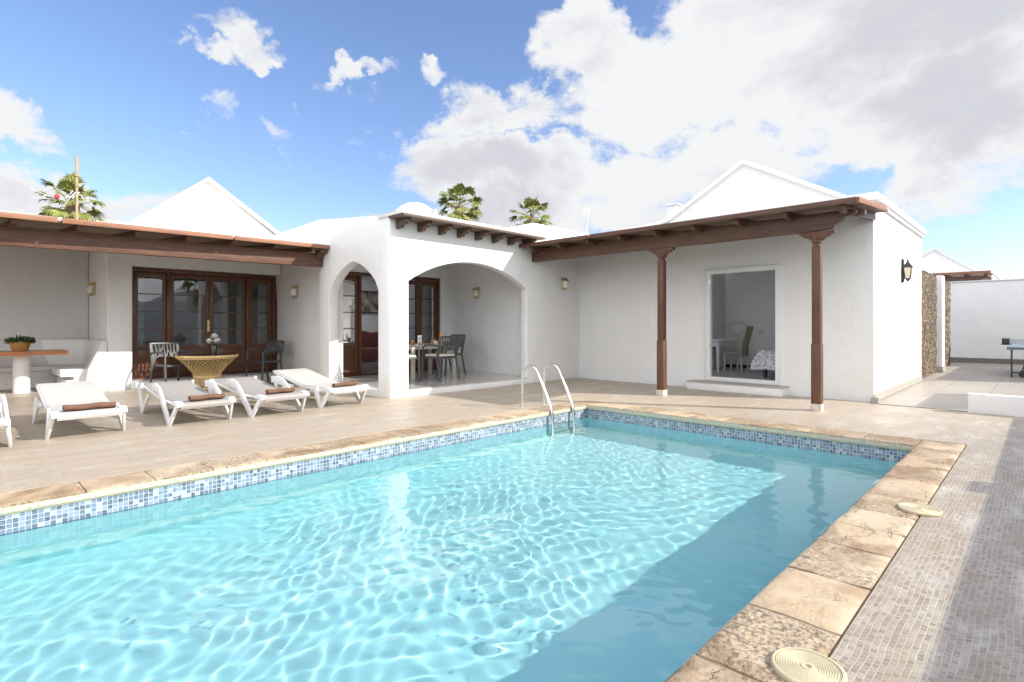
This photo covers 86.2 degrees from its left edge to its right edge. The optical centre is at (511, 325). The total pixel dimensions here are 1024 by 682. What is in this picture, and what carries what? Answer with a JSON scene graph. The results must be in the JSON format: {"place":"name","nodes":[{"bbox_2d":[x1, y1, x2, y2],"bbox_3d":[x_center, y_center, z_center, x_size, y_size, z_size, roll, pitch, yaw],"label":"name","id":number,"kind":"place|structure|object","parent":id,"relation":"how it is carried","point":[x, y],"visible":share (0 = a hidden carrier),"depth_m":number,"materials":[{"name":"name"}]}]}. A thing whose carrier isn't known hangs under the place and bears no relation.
{"place":"outdoors","nodes":[
{"label":"outdoors","id":0,"kind":"place"},
{"bbox_2d":[0,388,113,397],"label":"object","id":1,"kind":"structure","parent":0,"point":[10,394],"depth_m":10.04,"materials":[{"name":"white plastic"}]},
{"bbox_2d":[0,349,67,393],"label":"masonry table","id":2,"kind":"object","parent":1,"relation":"on","point":[21,373],"visible":0.97,"depth_m":10.07,"materials":[{"name":"white paint"}]},
{"bbox_2d":[3,335,36,350],"bbox_3d":[-9.109,0.320,10.125,0.477,0.307,0.468,0,0,44],"label":"potted plant","id":3,"kind":"object","parent":2,"relation":"on","point":[23,344],"visible":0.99,"depth_m":10.03,"materials":[{"name":"green plant"}]},
{"bbox_2d":[0,338,106,390],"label":"built in bench","id":4,"kind":"object","parent":1,"relation":"on","point":[84,359],"visible":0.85,"depth_m":10.91,"materials":[{"name":"white paint"}]},
{"bbox_2d":[0,417,897,681],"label":"pool water","id":5,"kind":"structure","parent":0,"point":[586,549],"depth_m":3.33,"materials":[{"name":"blue liquid"}]},
{"bbox_2d":[0,409,909,534],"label":"waterline tiles","id":6,"kind":"object","parent":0,"point":[15,522],"visible":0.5,"depth_m":5.78,"materials":[{"name":"tile"}]},
{"bbox_2d":[0,378,1023,681],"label":"pool deck","id":7,"kind":"structure","parent":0,"point":[944,602],"depth_m":5.25,"materials":[{"name":"beige tile"}]},
{"bbox_2d":[0,394,11,446],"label":"sun lounger","id":8,"kind":"object","parent":7,"relation":"on","point":[5,421],"visible":0.97,"depth_m":5.62,"materials":[{"name":"white plastic"}]},
{"bbox_2d":[32,381,127,439],"bbox_3d":[-5.372,1.015,6.753,1.970,0.494,0.726,0,0,44],"label":"sun lounger","id":9,"kind":"object","parent":7,"relation":"on","point":[55,397],"visible":0.92,"depth_m":6.73,"materials":[{"name":"white plastic"}]},
{"bbox_2d":[62,402,115,410],"bbox_3d":[-4.730,0.908,6.128,0.100,0.079,0.470,0,0,44],"label":"rolled towel","id":10,"kind":"object","parent":9,"relation":"on","point":[78,407],"visible":1,"depth_m":6.09,"materials":[{"name":"orange fabric"}]},
{"bbox_2d":[0,211,328,266],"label":"pergola","id":11,"kind":"object","parent":7,"relation":"on","point":[33,231],"visible":1,"depth_m":8.96,"materials":[{"name":"wood"}]},
{"bbox_2d":[149,342,194,382],"bbox_3d":[-6.706,0.794,10.778,0.595,0.918,0.566,0,0,29],"label":"armchair","id":12,"kind":"object","parent":7,"relation":"on","point":[160,353],"visible":0.85,"depth_m":10.77,"materials":[{"name":"grey plastic"}]},
{"bbox_2d":[138,380,235,425],"bbox_3d":[-4.506,1.025,7.528,1.930,0.499,0.730,0,0,44],"label":"sun lounger","id":13,"kind":"object","parent":7,"relation":"on","point":[175,394],"visible":0.91,"depth_m":7.38,"materials":[{"name":"white plastic"}]},
{"bbox_2d":[188,393,224,400],"bbox_3d":[-3.857,0.908,6.910,0.100,0.079,0.400,0,0,40],"label":"rolled towel","id":14,"kind":"object","parent":13,"relation":"on","point":[206,397],"visible":1,"depth_m":6.87,"materials":[{"name":"orange fabric"}]},
{"bbox_2d":[175,353,238,388],"bbox_3d":[-6.122,0.918,10.986,1.132,0.665,1.132,0,0,44],"label":"wicker table","id":15,"kind":"object","parent":7,"relation":"on","point":[198,374],"visible":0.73,"depth_m":10.76,"materials":[{"name":"beige wicker"}]},
{"bbox_2d":[204,333,221,354],"bbox_3d":[-6.024,0.370,11.032,0.267,0.429,0.335,0,0,44],"label":"flower vase","id":16,"kind":"object","parent":15,"relation":"on","point":[216,341],"visible":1,"depth_m":10.99,"materials":[{"name":"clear glass"}]},
{"bbox_2d":[208,376,309,417],"bbox_3d":[-3.809,1.025,8.157,1.930,0.499,0.730,0,0,42],"label":"sun lounger","id":17,"kind":"object","parent":7,"relation":"on","point":[243,388],"visible":0.81,"depth_m":7.90,"materials":[{"name":"white plastic"}]},
{"bbox_2d":[265,387,294,393],"bbox_3d":[-3.215,0.908,7.597,0.100,0.080,0.380,0,0,41],"label":"rolled towel","id":18,"kind":"object","parent":17,"relation":"on","point":[279,390],"visible":1,"depth_m":7.56,"materials":[{"name":"orange fabric"}]},
{"bbox_2d":[245,340,284,380],"bbox_3d":[-5.394,0.794,11.957,0.566,0.918,0.595,0,0,29],"label":"armchair","id":19,"kind":"object","parent":7,"relation":"on","point":[275,347],"visible":0.91,"depth_m":12.01,"materials":[{"name":"grey plastic"}]},
{"bbox_2d":[272,368,369,407],"bbox_3d":[-3.193,1.015,8.990,1.970,0.494,0.726,0,0,41],"label":"sun lounger","id":20,"kind":"object","parent":7,"relation":"on","point":[308,379],"visible":0.83,"depth_m":8.82,"materials":[{"name":"white plastic"}]},
{"bbox_2d":[332,381,357,387],"bbox_3d":[-2.576,0.911,8.454,0.091,0.073,0.420,0,0,38],"label":"rolled towel","id":21,"kind":"object","parent":20,"relation":"on","point":[344,384],"visible":1,"depth_m":8.40,"materials":[{"name":"orange fabric"}]},
{"bbox_2d":[0,159,925,402],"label":"villa","id":22,"kind":"object","parent":7,"relation":"on","point":[597,319],"visible":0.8,"depth_m":11.40,"materials":[{"name":"white paint"}]},
{"bbox_2d":[30,157,83,218],"bbox_3d":[-12.694,-3.325,15.359,1.492,2.750,0.414,0,0,0],"label":"antenna mast","id":23,"kind":"object","parent":22,"relation":"on","point":[76,185],"visible":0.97,"depth_m":15.24,"materials":[{"name":"white metal"}]},
{"bbox_2d":[86,282,94,295],"bbox_3d":[-8.757,-0.757,11.361,0.121,0.285,0.145,0,0,44],"label":"wall lamp","id":24,"kind":"object","parent":22,"relation":"attached to","point":[90,288],"visible":1,"depth_m":11.33,"materials":[{"name":"beige glass"}]},
{"bbox_2d":[138,277,143,345],"bbox_3d":[-7.696,0.015,11.249,0.062,2.130,0.220,0,0,44],"label":"window pane","id":25,"kind":"structure","parent":22,"relation":"hanging from","point":[140,314],"depth_m":11.28,"materials":[{"name":"glass"}]},
{"bbox_2d":[134,271,166,377],"bbox_3d":[-7.450,-0.015,11.259,0.045,2.170,0.578,0,0,44],"label":"french door","id":26,"kind":"structure","parent":22,"relation":"in","point":[142,361],"depth_m":11.21,"materials":[{"name":"brown wood"}]},
{"bbox_2d":[170,273,209,375],"bbox_3d":[-6.910,-0.015,11.760,0.119,2.170,0.763,0,0,44],"label":"french door","id":27,"kind":"structure","parent":22,"relation":"in","point":[205,348],"depth_m":11.74,"materials":[{"name":"brown wood"}]},
{"bbox_2d":[210,276,245,373],"bbox_3d":[-6.404,-0.015,12.334,0.045,2.170,0.757,0,0,44],"label":"french door","id":28,"kind":"structure","parent":22,"relation":"in","point":[238,364],"depth_m":12.38,"materials":[{"name":"brown wood"}]},
{"bbox_2d":[249,278,271,371],"bbox_3d":[-5.910,-0.015,12.841,0.045,2.170,0.527,0,0,44],"label":"french door","id":29,"kind":"structure","parent":22,"relation":"in","point":[254,354],"depth_m":12.80,"materials":[{"name":"brown wood"}]},
{"bbox_2d":[258,283,267,342],"bbox_3d":[-5.931,0.015,13.062,0.062,2.130,0.280,0,0,44],"label":"window pane","id":30,"kind":"structure","parent":22,"relation":"hanging from","point":[262,308],"depth_m":13.05,"materials":[{"name":"glass"}]},
{"bbox_2d":[290,285,297,297],"bbox_3d":[-4.866,-0.757,12.203,0.121,0.285,0.145,0,0,44],"label":"wall lamp","id":31,"kind":"object","parent":22,"relation":"attached to","point":[294,293],"visible":1,"depth_m":12.17,"materials":[{"name":"beige glass"}]},
{"bbox_2d":[343,275,357,374],"bbox_3d":[-3.675,-0.010,12.169,0.045,2.220,0.548,0,0,44],"label":"french door","id":32,"kind":"structure","parent":22,"relation":"in","point":[350,283],"depth_m":12.23,"materials":[{"name":"brown wood"}]},
{"bbox_2d":[362,330,377,360],"bbox_3d":[-4.602,0.615,17.183,1.070,0.930,2.360,0,0,44],"label":"sofa","id":33,"kind":"object","parent":22,"relation":"on","point":[369,346],"visible":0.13,"depth_m":17.46,"materials":[{"name":"red fabric"}]},
{"bbox_2d":[362,291,377,312],"bbox_3d":[-4.753,-0.780,18.279,0.045,0.740,0.880,0,0,44],"label":"painting","id":34,"kind":"object","parent":22,"relation":"attached to","point":[369,301],"visible":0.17,"depth_m":18.27,"materials":[{"name":"fabric"}]},
{"bbox_2d":[408,280,416,369],"bbox_3d":[-2.662,-0.010,13.758,0.774,2.220,0.143,0,0,41],"label":"french door","id":35,"kind":"structure","parent":22,"relation":"in","point":[412,285],"depth_m":13.63,"materials":[{"name":"brown wood"}]},
{"bbox_2d":[408,345,420,381],"bbox_3d":[-2.227,0.671,10.900,0.566,0.918,0.595,0,0,44],"label":"armchair","id":36,"kind":"object","parent":22,"relation":"on","point":[419,373],"visible":0.18,"depth_m":10.89,"materials":[{"name":"grey plastic"}]},
{"bbox_2d":[408,336,421,372],"bbox_3d":[-2.431,0.671,12.417,0.595,0.918,0.566,0,0,44],"label":"armchair","id":37,"kind":"object","parent":22,"relation":"on","point":[409,352],"visible":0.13,"depth_m":12.66,"materials":[{"name":"grey plastic"}]},
{"bbox_2d":[422,285,431,342],"bbox_3d":[-2.259,0.025,14.023,0.062,2.150,0.500,0,0,44],"label":"curtain","id":38,"kind":"object","parent":22,"relation":"hanging from","point":[426,318],"visible":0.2,"depth_m":14.08,"materials":[{"name":"grey fabric"}]},
{"bbox_2d":[420,280,435,369],"bbox_3d":[-2.125,-0.010,13.761,0.045,2.220,0.528,0,0,44],"label":"french door","id":39,"kind":"structure","parent":22,"relation":"in","point":[431,283],"depth_m":13.76,"materials":[{"name":"brown wood"}]},
{"bbox_2d":[408,343,455,379],"bbox_3d":[-1.962,0.766,11.919,0.918,0.722,1.200,0,0,44],"label":"dining table","id":40,"kind":"object","parent":22,"relation":"on","point":[453,363],"visible":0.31,"depth_m":11.97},
{"bbox_2d":[421,336,459,381],"bbox_3d":[-1.476,0.671,11.322,0.595,0.918,0.566,0,0,40],"label":"armchair","id":41,"kind":"object","parent":22,"relation":"on","point":[442,347],"visible":0.94,"depth_m":11.22,"materials":[{"name":"grey plastic"}]},
{"bbox_2d":[425,353,453,356],"bbox_3d":[-1.498,0.615,11.341,0.430,0.045,0.440,0,0,40],"label":"seat cushion","id":42,"kind":"object","parent":41,"relation":"on","point":[440,355],"visible":0.99,"depth_m":11.19,"materials":[{"name":"white fabric"}]},
{"bbox_2d":[432,334,465,375],"bbox_3d":[-1.465,0.671,12.655,0.595,0.918,0.566,0,0,-42],"label":"armchair","id":43,"kind":"object","parent":22,"relation":"on","point":[462,340],"visible":0.59,"depth_m":12.62,"materials":[{"name":"grey plastic"}]},
{"bbox_2d":[472,287,478,298],"bbox_3d":[-0.880,-0.797,13.315,0.121,0.285,0.145,0,0,44],"label":"wall lamp","id":44,"kind":"object","parent":22,"relation":"attached to","point":[475,292],"visible":1,"depth_m":13.29,"materials":[{"name":"beige glass"}]},
{"bbox_2d":[562,278,568,289],"bbox_3d":[1.231,-0.957,12.620,0.145,0.285,0.121,0,0,44],"label":"wall lamp","id":45,"kind":"object","parent":22,"relation":"attached to","point":[565,283],"visible":1,"depth_m":12.59,"materials":[{"name":"beige glass"}]},
{"bbox_2d":[583,208,589,232],"bbox_3d":[2.304,-2.757,16.827,0.219,1.715,0.076,0,0,6],"label":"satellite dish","id":46,"kind":"object","parent":22,"relation":"attached to","point":[586,211],"visible":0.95,"depth_m":16.83,"materials":[{"name":"white metal"}]},
{"bbox_2d":[665,203,682,216],"bbox_3d":[4.410,-2.563,14.859,0.360,1.426,0.360,0,0,44],"label":"chimney","id":47,"kind":"object","parent":22,"relation":"on","point":[672,208],"visible":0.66,"depth_m":14.77,"materials":[{"name":"white paint"}]},
{"bbox_2d":[712,339,739,371],"bbox_3d":[5.034,0.725,13.383,0.621,0.750,1.240,0,0,44],"label":"desk","id":48,"kind":"object","parent":22,"relation":"on","point":[717,343],"visible":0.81,"depth_m":13.06,"materials":[{"name":"white wood"}]},
{"bbox_2d":[726,320,749,334],"bbox_3d":[5.851,0.050,14.179,0.640,0.400,0.020,0,0,44],"label":"arched mirror frame","id":49,"kind":"object","parent":22,"relation":"attached to","point":[733,321],"visible":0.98,"depth_m":14.17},
{"bbox_2d":[724,326,753,371],"bbox_3d":[5.462,0.560,13.176,0.562,1.080,0.440,0,0,44],"label":"bedroom chair","id":50,"kind":"object","parent":22,"relation":"on","point":[744,345],"visible":1,"depth_m":13.03,"materials":[{"name":"beige fabric"}]},
{"bbox_2d":[749,349,774,377],"bbox_3d":[6.407,0.805,11.591,1.992,0.590,2.091,0,0,44],"label":"bed","id":51,"kind":"object","parent":22,"relation":"on","point":[764,360],"visible":0.15,"depth_m":11.41,"materials":[{"name":"white fabric"}]},
{"bbox_2d":[902,259,912,282],"bbox_3d":[7.701,-1.070,10.647,0.179,0.477,0.167,0,0,44],"label":"wall lantern","id":52,"kind":"object","parent":22,"relation":"attached to","point":[907,267],"depth_m":10.62,"materials":[{"name":"black metal"}]},
{"bbox_2d":[78,440,966,681],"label":"coping mortar","id":53,"kind":"object","parent":7,"relation":"on","point":[847,627],"visible":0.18,"depth_m":2.47,"materials":[{"name":"beige concrete"}]},
{"bbox_2d":[0,408,910,515],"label":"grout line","id":54,"kind":"object","parent":53,"relation":"attached to","point":[407,441],"visible":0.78,"depth_m":5.80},
{"bbox_2d":[0,400,964,681],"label":"pool coping","id":55,"kind":"object","parent":53,"relation":"on","point":[750,638],"visible":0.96,"depth_m":3.15,"materials":[{"name":"stone"}]},
{"bbox_2d":[0,405,913,514],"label":"nose band","id":56,"kind":"object","parent":55,"relation":"attached to","point":[22,507],"visible":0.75,"depth_m":5.75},
{"bbox_2d":[771,647,847,681],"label":"skimmer lid","id":57,"kind":"object","parent":55,"relation":"on","point":[792,664],"visible":1,"depth_m":1.98,"materials":[{"name":"beige plastic"}]},
{"bbox_2d":[898,502,942,515],"bbox_3d":[2.749,1.238,3.688,0.244,0.016,0.244,0,0,44],"label":"skimmer lid","id":58,"kind":"object","parent":55,"relation":"on","point":[919,509],"visible":1,"depth_m":3.66,"materials":[{"name":"beige plastic"}]},
{"bbox_2d":[520,363,574,425],"bbox_3d":[0.552,1.472,8.354,0.685,1.755,0.590,0,0,44],"label":"pool ladder","id":59,"kind":"object","parent":7,"relation":"attached to","point":[545,394],"visible":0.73,"depth_m":8.36,"materials":[{"name":"metal"}]},
{"bbox_2d":[968,393,1023,416],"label":"wall","id":60,"kind":"structure","parent":7,"relation":"on","point":[1004,405],"depth_m":7.64,"materials":[{"name":"white paint"}]},
{"bbox_2d":[0,0,1023,278],"label":"sky","id":61,"kind":"structure","parent":0,"point":[304,112],"materials":[{"name":"blue"}]},
{"bbox_2d":[576,363,1023,410],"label":"patio","id":62,"kind":"structure","parent":0,"point":[952,386],"depth_m":11.29,"materials":[{"name":"tile"}]},
{"bbox_2d":[519,196,887,411],"bbox_3d":[3.111,-0.318,10.183,6.220,3.156,2.122,0,0,44],"label":"pergola","id":63,"kind":"object","parent":62,"relation":"on","point":[811,222],"visible":1,"depth_m":8.81,"materials":[{"name":"paint"}]},
{"bbox_2d":[870,403,967,411],"bbox_3d":[7.312,1.257,7.223,4.400,0.026,0.028,0,0,44],"label":"level joint","id":64,"kind":"object","parent":62,"relation":"on","point":[918,407],"visible":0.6,"depth_m":8.30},
{"bbox_2d":[921,269,936,377],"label":"stone wall","id":65,"kind":"structure","parent":62,"relation":"on","point":[928,323],"depth_m":13.66,"materials":[{"name":"beige stone"}]},
{"bbox_2d":[936,275,945,371],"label":"wall pier","id":66,"kind":"structure","parent":62,"relation":"on","point":[940,328],"depth_m":14.77,"materials":[{"name":"white paint"}]},
{"bbox_2d":[950,278,1023,364],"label":"garden wall","id":67,"kind":"structure","parent":62,"relation":"on","point":[986,316],"depth_m":17.93,"materials":[{"name":"white paint"}]},
{"bbox_2d":[1001,338,1023,377],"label":"table tennis","id":68,"kind":"object","parent":62,"relation":"on","point":[1015,344],"visible":1,"depth_m":13.25,"materials":[{"name":"blue metal"}]},
{"bbox_2d":[945,280,950,365],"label":"stone wall","id":69,"kind":"structure","parent":0,"point":[947,322],"depth_m":16.89,"materials":[{"name":"beige stone"}]},
{"label":"ground","id":70,"kind":"structure","parent":0,"visible":0},
{"bbox_2d":[34,172,105,221],"bbox_3d":[-15.020,-1.993,18.709,2.306,6.498,2.113,0,0,44],"label":"palm tree","id":71,"kind":"object","parent":70,"relation":"on","point":[67,184],"visible":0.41,"depth_m":18.46,"materials":[{"name":"green plant"}]},
{"bbox_2d":[435,183,483,222],"bbox_3d":[-3.196,-3.729,33.932,3.032,9.969,3.194,0,0,44],"label":"palm tree","id":72,"kind":"object","parent":70,"relation":"on","point":[460,189],"visible":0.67,"depth_m":33.58,"materials":[{"name":"green plant"}]},
{"bbox_2d":[507,197,552,225],"bbox_3d":[1.380,-4.134,40.058,3.343,10.778,3.505,0,0,44],"label":"palm tree","id":73,"kind":"object","parent":70,"relation":"on","point":[530,203],"visible":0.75,"depth_m":39.63,"materials":[{"name":"green plant"}]},
{"bbox_2d":[921,247,1002,281],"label":"neighbour house","id":74,"kind":"structure","parent":70,"relation":"on","point":[937,262],"depth_m":23.44,"materials":[{"name":"white paint"}]}
]}

